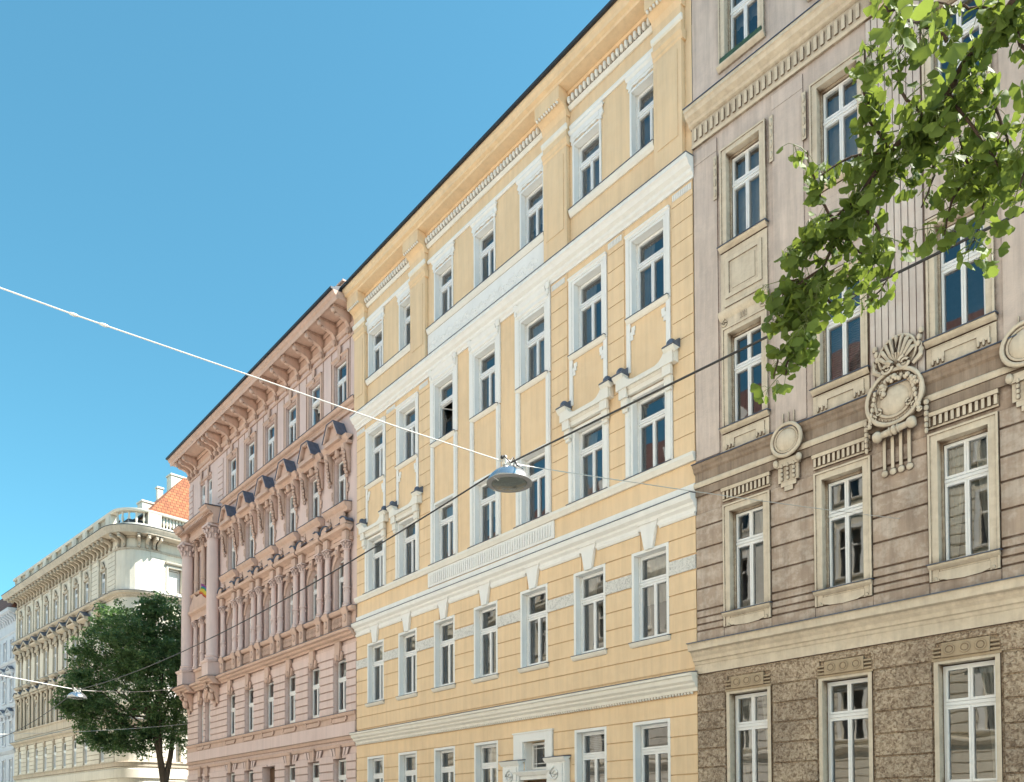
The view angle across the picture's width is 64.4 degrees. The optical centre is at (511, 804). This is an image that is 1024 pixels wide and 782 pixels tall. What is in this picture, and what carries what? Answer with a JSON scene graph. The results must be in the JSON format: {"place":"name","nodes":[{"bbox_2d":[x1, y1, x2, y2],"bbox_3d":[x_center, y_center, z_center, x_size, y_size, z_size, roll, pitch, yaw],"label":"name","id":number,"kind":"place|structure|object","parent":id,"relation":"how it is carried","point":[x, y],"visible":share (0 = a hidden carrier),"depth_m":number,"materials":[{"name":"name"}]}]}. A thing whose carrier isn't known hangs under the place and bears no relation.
{"place":"outdoors","nodes":[
{"label":"outdoors","id":0,"kind":"place"},
{"bbox_2d":[0,598,16,781],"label":"apartment building","id":1,"kind":"structure","parent":0,"point":[7,666],"depth_m":74.36,"materials":[{"name":"white paint"}]},
{"bbox_2d":[1,473,189,781],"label":"apartment building","id":2,"kind":"structure","parent":0,"point":[107,559],"depth_m":61.57,"materials":[{"name":"beige paint"}]},
{"bbox_2d":[19,752,20,773],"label":"window","id":3,"kind":"structure","parent":2,"relation":"in","point":[19,752],"depth_m":71.99,"materials":[{"name":"white wood"}]},
{"bbox_2d":[27,750,29,772],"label":"window","id":4,"kind":"structure","parent":2,"relation":"in","point":[28,757],"depth_m":70.39,"materials":[{"name":"white wood"}]},
{"bbox_2d":[45,651,46,674],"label":"window","id":5,"kind":"structure","parent":2,"relation":"in","point":[46,651],"depth_m":67.47,"materials":[{"name":"white wood"}]},
{"bbox_2d":[54,745,56,768],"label":"window","id":6,"kind":"structure","parent":2,"relation":"in","point":[55,752],"depth_m":65.68,"materials":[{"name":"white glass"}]},
{"bbox_2d":[63,743,65,767],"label":"window","id":7,"kind":"structure","parent":2,"relation":"in","point":[64,761],"depth_m":64.09,"materials":[{"name":"white wood"}]},
{"bbox_2d":[74,741,76,765],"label":"window","id":8,"kind":"structure","parent":2,"relation":"in","point":[75,748],"depth_m":62.52,"materials":[{"name":"white wood"}]},
{"bbox_2d":[75,588,76,608],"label":"window","id":9,"kind":"structure","parent":2,"relation":"in","point":[76,588],"depth_m":62.79,"materials":[{"name":"white glass"}]},
{"bbox_2d":[84,743,87,764],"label":"window","id":10,"kind":"structure","parent":2,"relation":"in","point":[85,753],"depth_m":60.92,"materials":[{"name":"white glass"}]},
{"bbox_2d":[86,582,87,602],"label":"window","id":11,"kind":"structure","parent":2,"relation":"in","point":[87,582],"depth_m":61.20,"materials":[{"name":"white glass"}]},
{"bbox_2d":[102,572,104,594],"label":"window","id":12,"kind":"structure","parent":2,"relation":"in","point":[103,580],"depth_m":58.93,"materials":[{"name":"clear glass"}]},
{"bbox_2d":[0,0,609,599],"label":"sky","id":13,"kind":"structure","parent":0,"point":[192,177],"materials":[{"name":"blue"}]},
{"bbox_2d":[340,0,746,781],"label":"apartment building","id":14,"kind":"structure","parent":0,"point":[518,282],"depth_m":23.90,"materials":[{"name":"yellow paint"}]},
{"bbox_2d":[365,639,383,706],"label":"window","id":15,"kind":"structure","parent":14,"relation":"in","point":[372,663],"depth_m":31.75,"materials":[{"name":"white wood"}]},
{"bbox_2d":[364,416,385,489],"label":"window","id":16,"kind":"structure","parent":14,"relation":"in","point":[377,429],"depth_m":31.88,"materials":[{"name":"white wood"}]},
{"bbox_2d":[365,528,385,592],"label":"window","id":17,"kind":"structure","parent":14,"relation":"in","point":[371,557],"depth_m":31.85,"materials":[{"name":"white glass"}]},
{"bbox_2d":[367,755,384,781],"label":"window","id":18,"kind":"structure","parent":14,"relation":"in","point":[372,775],"depth_m":31.67,"materials":[{"name":"white glass"}]},
{"bbox_2d":[368,319,383,376],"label":"window","id":19,"kind":"structure","parent":14,"relation":"in","point":[374,333],"depth_m":31.99,"materials":[{"name":"white glass"}]},
{"bbox_2d":[399,294,409,350],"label":"window","id":20,"kind":"structure","parent":14,"relation":"in","point":[404,306],"depth_m":30.31,"materials":[{"name":"white glass"}]},
{"bbox_2d":[396,628,417,700],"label":"window","id":21,"kind":"structure","parent":14,"relation":"in","point":[403,654],"depth_m":30.00,"materials":[{"name":"white glass"}]},
{"bbox_2d":[395,391,418,470],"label":"window","id":22,"kind":"structure","parent":14,"relation":"in","point":[408,406],"depth_m":30.11,"materials":[{"name":"white glass"}]},
{"bbox_2d":[395,511,419,579],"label":"window","id":23,"kind":"structure","parent":14,"relation":"in","point":[402,540],"depth_m":30.11,"materials":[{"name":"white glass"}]},
{"bbox_2d":[398,751,417,781],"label":"window","id":24,"kind":"structure","parent":14,"relation":"in","point":[403,772],"depth_m":29.91,"materials":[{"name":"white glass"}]},
{"bbox_2d":[429,363,454,447],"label":"window","id":25,"kind":"structure","parent":14,"relation":"in","point":[443,380],"depth_m":28.40,"materials":[{"name":"white glass"}]},
{"bbox_2d":[431,615,455,692],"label":"window","id":26,"kind":"structure","parent":14,"relation":"in","point":[439,643],"depth_m":28.20,"materials":[{"name":"white glass"}]},
{"bbox_2d":[430,489,457,563],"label":"window","id":27,"kind":"structure","parent":14,"relation":"in","point":[437,521],"depth_m":28.33,"materials":[{"name":"white glass"}]},
{"bbox_2d":[434,255,453,320],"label":"window","id":28,"kind":"structure","parent":14,"relation":"in","point":[440,289],"depth_m":28.48,"materials":[{"name":"white wood"}]},
{"bbox_2d":[434,746,455,781],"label":"window","id":29,"kind":"structure","parent":14,"relation":"in","point":[440,769],"depth_m":28.13,"materials":[{"name":"white wood"}]},
{"bbox_2d":[469,331,498,422],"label":"window","id":30,"kind":"structure","parent":14,"relation":"in","point":[487,348],"depth_m":26.55,"materials":[{"name":"white wood"}]},
{"bbox_2d":[473,216,495,287],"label":"window","id":31,"kind":"structure","parent":14,"relation":"in","point":[489,228],"depth_m":26.69,"materials":[{"name":"white wood"}]},
{"bbox_2d":[471,600,498,683],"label":"window","id":32,"kind":"structure","parent":14,"relation":"in","point":[480,631],"depth_m":26.45,"materials":[{"name":"white wood"}]},
{"bbox_2d":[470,465,500,546],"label":"window","id":33,"kind":"structure","parent":14,"relation":"in","point":[477,501],"depth_m":26.58,"materials":[{"name":"white wood"}]},
{"bbox_2d":[474,740,498,781],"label":"window","id":34,"kind":"structure","parent":14,"relation":"in","point":[480,765],"depth_m":26.37,"materials":[{"name":"white wood"}]},
{"bbox_2d":[519,172,543,248],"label":"window","id":35,"kind":"structure","parent":14,"relation":"in","point":[529,192],"depth_m":24.93,"materials":[{"name":"white wood"}]},
{"bbox_2d":[515,294,548,393],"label":"window","id":36,"kind":"structure","parent":14,"relation":"in","point":[534,314],"depth_m":24.79,"materials":[{"name":"white wood"}]},
{"bbox_2d":[517,583,548,672],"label":"window","id":37,"kind":"structure","parent":14,"relation":"in","point":[526,616],"depth_m":24.64,"materials":[{"name":"white wood"}]},
{"bbox_2d":[515,438,551,526],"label":"window","id":38,"kind":"structure","parent":14,"relation":"in","point":[523,498],"depth_m":24.50,"materials":[{"name":"white wood"}]},
{"bbox_2d":[532,742,545,769],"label":"transom window","id":39,"kind":"structure","parent":14,"relation":"in","point":[534,761],"depth_m":24.61,"materials":[{"name":"white wood"}]},
{"bbox_2d":[572,119,601,204],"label":"window","id":40,"kind":"structure","parent":14,"relation":"in","point":[593,162],"depth_m":23.11,"materials":[{"name":"white glass"}]},
{"bbox_2d":[567,251,607,360],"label":"window","id":41,"kind":"structure","parent":14,"relation":"in","point":[595,270],"depth_m":22.95,"materials":[{"name":"white wood"}]},
{"bbox_2d":[570,563,606,661],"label":"window","id":42,"kind":"structure","parent":14,"relation":"in","point":[593,599],"depth_m":22.89,"materials":[{"name":"white glass"}]},
{"bbox_2d":[568,408,609,503],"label":"window","id":43,"kind":"structure","parent":14,"relation":"in","point":[577,452],"depth_m":23.00,"materials":[{"name":"white glass"}]},
{"bbox_2d":[574,726,607,781],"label":"window","id":44,"kind":"structure","parent":14,"relation":"in","point":[580,736],"depth_m":22.78,"materials":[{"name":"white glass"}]},
{"bbox_2d":[629,70,653,156],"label":"window","id":45,"kind":"structure","parent":14,"relation":"in","point":[644,87],"depth_m":21.51,"materials":[{"name":"white glass"}]},
{"bbox_2d":[624,205,670,324],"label":"window","id":46,"kind":"structure","parent":14,"relation":"in","point":[658,224],"depth_m":21.26,"materials":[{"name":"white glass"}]},
{"bbox_2d":[625,374,673,478],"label":"window","id":47,"kind":"structure","parent":14,"relation":"in","point":[635,423],"depth_m":21.30,"materials":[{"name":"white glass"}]},
{"bbox_2d":[628,542,671,648],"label":"window","id":48,"kind":"structure","parent":14,"relation":"in","point":[656,583],"depth_m":21.16,"materials":[{"name":"white glass"}]},
{"bbox_2d":[633,718,670,781],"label":"window","id":49,"kind":"structure","parent":14,"relation":"in","point":[640,750],"depth_m":21.11,"materials":[{"name":"white glass"}]},
{"bbox_2d":[682,0,1023,781],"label":"apartment building","id":50,"kind":"structure","parent":0,"point":[856,646],"depth_m":17.22,"materials":[{"name":"brown paint"}]},
{"bbox_2d":[517,464,899,518],"bbox_3d":[3.817,-5.061,13.387,9.382,1.261,0.013,1,-2,-35],"label":"span cable","id":51,"kind":"object","parent":50,"relation":"attached to","point":[695,491],"visible":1,"depth_m":12.63,"materials":[{"name":"metal"}]},
{"bbox_2d":[716,0,765,74],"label":"window","id":52,"kind":"structure","parent":50,"relation":"in","point":[744,11],"depth_m":19.21,"materials":[{"name":"beige glass"}]},
{"bbox_2d":[716,118,768,254],"bbox_3d":[5.465,-14.268,18.952,0.580,2.480,1.280,1,-2,-42],"label":"window","id":53,"kind":"structure","parent":50,"relation":"in","point":[751,183],"depth_m":19.07,"materials":[{"name":"beige glass"}]},
{"bbox_2d":[719,307,770,434],"bbox_3d":[5.439,-9.955,18.809,0.460,2.490,1.280,1,-2,-42],"label":"window","id":54,"kind":"structure","parent":50,"relation":"in","point":[731,335],"depth_m":18.94,"materials":[{"name":"beige glass"}]},
{"bbox_2d":[720,490,771,626],"bbox_3d":[5.506,-5.591,18.749,0.590,2.860,1.280,1,-2,-42],"label":"window","id":55,"kind":"structure","parent":50,"relation":"in","point":[732,512],"depth_m":18.83,"materials":[{"name":"beige glass"}]},
{"bbox_2d":[726,686,772,781],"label":"window","id":56,"kind":"structure","parent":50,"relation":"in","point":[750,725],"depth_m":18.92,"materials":[{"name":"white wood"}]},
{"bbox_2d":[806,49,865,193],"bbox_3d":[6.971,-14.315,17.252,0.580,2.480,1.280,1,-2,-42],"label":"window","id":57,"kind":"structure","parent":50,"relation":"in","point":[843,108],"depth_m":17.45,"materials":[{"name":"beige glass"}]},
{"bbox_2d":[809,253,870,397],"bbox_3d":[6.986,-10.001,17.146,0.570,2.490,1.280,1,-2,-42],"label":"window","id":58,"kind":"structure","parent":50,"relation":"in","point":[822,381],"depth_m":17.23,"materials":[{"name":"beige glass"}]},
{"bbox_2d":[812,455,873,607],"bbox_3d":[6.964,-5.638,17.006,0.460,2.860,1.280,1,-2,-42],"label":"window","id":59,"kind":"structure","parent":50,"relation":"in","point":[824,481],"depth_m":17.10,"materials":[{"name":"beige glass"}]},
{"bbox_2d":[818,671,873,781],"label":"window","id":60,"kind":"structure","parent":50,"relation":"in","point":[827,716],"depth_m":17.11,"materials":[{"name":"white wood"}]},
{"bbox_2d":[921,0,991,99],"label":"window","id":61,"kind":"structure","parent":50,"relation":"in","point":[932,62],"depth_m":15.63,"materials":[{"name":"beige glass"}]},
{"bbox_2d":[922,199,998,349],"bbox_3d":[8.490,-10.050,15.367,0.460,2.490,1.280,1,-2,-42],"label":"window","id":62,"kind":"structure","parent":50,"relation":"in","point":[937,269],"depth_m":15.54,"materials":[{"name":"beige glass"}]},
{"bbox_2d":[926,411,1002,582],"bbox_3d":[8.557,-5.686,15.306,0.590,2.860,1.280,1,-2,-42],"label":"window","id":63,"kind":"structure","parent":50,"relation":"in","point":[941,498],"depth_m":15.40,"materials":[{"name":"beige glass"}]},
{"bbox_2d":[934,653,1002,781],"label":"window","id":64,"kind":"structure","parent":50,"relation":"in","point":[989,665],"depth_m":15.25,"materials":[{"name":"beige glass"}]},
{"bbox_2d":[750,0,1023,403],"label":"ginkgo tree","id":65,"kind":"object","parent":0,"point":[985,177],"visible":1,"depth_m":3.11,"materials":[{"name":"green plant"}]},
{"bbox_3d":[-12.867,-11.512,0.644,12.800,26.360,21.000,1,-2,-40],"label":"apartment building","id":66,"kind":"object","parent":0,"visible":0},
{"bbox_2d":[0,287,501,460],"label":"span cable","id":67,"kind":"object","parent":66,"relation":"attached to","point":[76,315],"visible":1,"depth_m":8.58,"materials":[{"name":"silver metal"}]},
{"bbox_2d":[486,455,531,492],"bbox_3d":[-0.035,-4.370,10.697,0.604,0.380,0.604,1,-2,-45],"label":"hanging street lamp","id":68,"kind":"object","parent":67,"relation":"hanging from","point":[507,476],"visible":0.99,"depth_m":10.59,"materials":[{"name":"metal"}]},
{"bbox_2d":[77,476,488,689],"bbox_3d":[-7.234,-3.984,18.846,0.022,0.567,21.761,1,-2,-41],"label":"power cable","id":69,"kind":"object","parent":68,"relation":"attached to","point":[318,579],"visible":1,"depth_m":14.24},
{"bbox_2d":[511,211,1023,462],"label":"power cable","id":70,"kind":"object","parent":68,"relation":"attached to","point":[766,337],"visible":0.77,"depth_m":7.79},
{"bbox_3d":[-26.009,-11.581,16.386,12.800,27.360,20.000,1,-2,-40],"label":"apartment building","id":71,"kind":"object","parent":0,"visible":0},
{"bbox_2d":[0,675,71,688],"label":"span cable","id":72,"kind":"object","parent":71,"relation":"attached to","point":[36,682],"visible":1,"depth_m":26.26,"materials":[{"name":"silver metal"}]},
{"bbox_2d":[67,687,86,698],"bbox_3d":[-14.434,-3.681,26.997,0.604,0.380,0.604,-1,-2,40],"label":"hanging street lamp","id":73,"kind":"object","parent":72,"relation":"hanging from","point":[77,694],"visible":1,"depth_m":26.85,"materials":[{"name":"metal"}]},
{"label":"side road","id":74,"kind":"structure","parent":0,"visible":0},
{"bbox_2d":[48,589,188,781],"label":"street tree","id":75,"kind":"object","parent":74,"relation":"on","point":[137,643],"visible":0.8,"depth_m":48.98,"materials":[{"name":"green plant"}]},
{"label":"pavement","id":76,"kind":"structure","parent":0,"visible":0},
{"bbox_2d":[165,279,356,781],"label":"apartment building","id":77,"kind":"structure","parent":76,"relation":"on","point":[270,471],"depth_m":37.82,"materials":[{"name":"pink paint"}]},
{"bbox_2d":[22,724,183,733],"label":"telephone wire","id":78,"kind":"object","parent":77,"relation":"attached to","point":[98,730],"visible":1,"depth_m":43.27,"materials":[{"name":"grey metal"}]},
{"bbox_2d":[82,688,172,691],"bbox_3d":[-16.976,-5.225,36.914,0.030,3.379,20.398,0,-1,-14],"label":"span cable","id":79,"kind":"object","parent":77,"relation":"attached to","point":[118,691],"visible":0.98,"depth_m":32.66,"materials":[{"name":"metal"}]},
{"bbox_2d":[0,691,74,737],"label":"power cable","id":80,"kind":"object","parent":79,"relation":"attached to","point":[36,719],"visible":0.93,"depth_m":31.24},
{"bbox_2d":[199,584,205,597],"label":"rainbow flag","id":81,"kind":"object","parent":77,"relation":"attached to","point":[202,591],"visible":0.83,"depth_m":44.08,"materials":[{"name":"multicoloured fabric"}]},
{"bbox_2d":[202,705,203,741],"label":"window","id":82,"kind":"structure","parent":77,"relation":"in","point":[202,705],"depth_m":45.76,"materials":[{"name":"white wood"}]},
{"bbox_2d":[202,485,204,504],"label":"window","id":83,"kind":"structure","parent":77,"relation":"in","point":[203,490],"depth_m":46.05,"materials":[{"name":"white wood"}]},
{"bbox_2d":[209,703,210,740],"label":"window","id":84,"kind":"structure","parent":77,"relation":"in","point":[209,703],"depth_m":44.98,"materials":[{"name":"white wood"}]},
{"bbox_2d":[209,479,211,503],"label":"window","id":85,"kind":"structure","parent":77,"relation":"in","point":[210,481],"depth_m":45.24,"materials":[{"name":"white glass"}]},
{"bbox_2d":[231,694,235,735],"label":"window","id":86,"kind":"structure","parent":77,"relation":"in","point":[233,716],"depth_m":42.60,"materials":[{"name":"white wood"}]},
{"bbox_2d":[232,538,234,567],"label":"window","id":87,"kind":"structure","parent":77,"relation":"in","point":[233,551],"depth_m":42.81,"materials":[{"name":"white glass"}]},
{"bbox_2d":[231,458,235,490],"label":"window","id":88,"kind":"structure","parent":77,"relation":"in","point":[233,472],"depth_m":42.84,"materials":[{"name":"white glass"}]},
{"bbox_2d":[249,689,253,731],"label":"window","id":89,"kind":"structure","parent":77,"relation":"in","point":[251,705],"depth_m":40.86,"materials":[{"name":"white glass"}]},
{"bbox_2d":[249,442,253,476],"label":"window","id":90,"kind":"structure","parent":77,"relation":"in","point":[251,457],"depth_m":41.05,"materials":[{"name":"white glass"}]},
{"bbox_2d":[250,525,253,556],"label":"window","id":91,"kind":"structure","parent":77,"relation":"in","point":[251,539],"depth_m":41.06,"materials":[{"name":"white wood"}]},
{"bbox_2d":[269,600,270,636],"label":"window","id":92,"kind":"structure","parent":77,"relation":"in","point":[270,600],"depth_m":39.23,"materials":[{"name":"white wood"}]},
{"bbox_2d":[268,682,273,727],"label":"window","id":93,"kind":"structure","parent":77,"relation":"in","point":[271,699],"depth_m":39.09,"materials":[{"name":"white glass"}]},
{"bbox_2d":[268,424,273,460],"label":"window","id":94,"kind":"structure","parent":77,"relation":"in","point":[270,440],"depth_m":39.35,"materials":[{"name":"white wood"}]},
{"bbox_2d":[269,511,273,544],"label":"window","id":95,"kind":"structure","parent":77,"relation":"in","point":[271,525],"depth_m":39.31,"materials":[{"name":"white wood"}]},
{"bbox_2d":[270,768,275,781],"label":"door","id":96,"kind":"structure","parent":77,"relation":"in","point":[272,771],"depth_m":39.14,"materials":[{"name":"brown wood"}]},
{"bbox_2d":[290,586,292,628],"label":"window","id":97,"kind":"structure","parent":77,"relation":"in","point":[291,615],"depth_m":37.49,"materials":[{"name":"white wood"}]},
{"bbox_2d":[289,676,295,722],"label":"window","id":98,"kind":"structure","parent":77,"relation":"in","point":[292,693],"depth_m":37.35,"materials":[{"name":"white wood"}]},
{"bbox_2d":[289,405,295,444],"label":"window","id":99,"kind":"structure","parent":77,"relation":"in","point":[291,423],"depth_m":37.61,"materials":[{"name":"white wood"}]},
{"bbox_2d":[290,766,295,781],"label":"window","id":100,"kind":"structure","parent":77,"relation":"in","point":[291,767],"depth_m":37.29,"materials":[{"name":"white wood"}]},
{"bbox_2d":[290,496,295,531],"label":"window","id":101,"kind":"structure","parent":77,"relation":"in","point":[292,511],"depth_m":37.57,"materials":[{"name":"white wood"}]},
{"bbox_2d":[313,574,316,618],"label":"window","id":102,"kind":"structure","parent":77,"relation":"in","point":[315,590],"depth_m":35.76,"materials":[{"name":"white wood"}]},
{"bbox_2d":[313,479,318,517],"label":"window","id":103,"kind":"structure","parent":77,"relation":"in","point":[315,495],"depth_m":35.84,"materials":[{"name":"white wood"}]},
{"bbox_2d":[312,384,319,425],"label":"window","id":104,"kind":"structure","parent":77,"relation":"in","point":[316,403],"depth_m":35.94,"materials":[{"name":"white wood"}]},
{"bbox_2d":[313,763,319,781],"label":"window","id":105,"kind":"structure","parent":77,"relation":"in","point":[315,779],"depth_m":35.55,"materials":[{"name":"white wood"}]},
{"bbox_2d":[313,668,319,717],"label":"window","id":106,"kind":"structure","parent":77,"relation":"in","point":[315,687],"depth_m":35.62,"materials":[{"name":"white wood"}]},
{"bbox_2d":[339,560,343,608],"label":"window","id":107,"kind":"structure","parent":77,"relation":"in","point":[340,570],"depth_m":34.02,"materials":[{"name":"white wood"}]},
{"bbox_2d":[337,361,345,404],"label":"window","id":108,"kind":"structure","parent":77,"relation":"in","point":[341,382],"depth_m":33.97,"materials":[{"name":"white wood"}]},
{"bbox_2d":[338,759,346,781],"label":"window","id":109,"kind":"structure","parent":77,"relation":"in","point":[341,777],"depth_m":33.82,"materials":[{"name":"white wood"}]},
{"bbox_2d":[338,659,346,712],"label":"window","id":110,"kind":"structure","parent":77,"relation":"in","point":[340,680],"depth_m":33.87,"materials":[{"name":"white wood"}]},
{"bbox_2d":[339,461,345,501],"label":"window","id":111,"kind":"structure","parent":77,"relation":"in","point":[342,478],"depth_m":34.08,"materials":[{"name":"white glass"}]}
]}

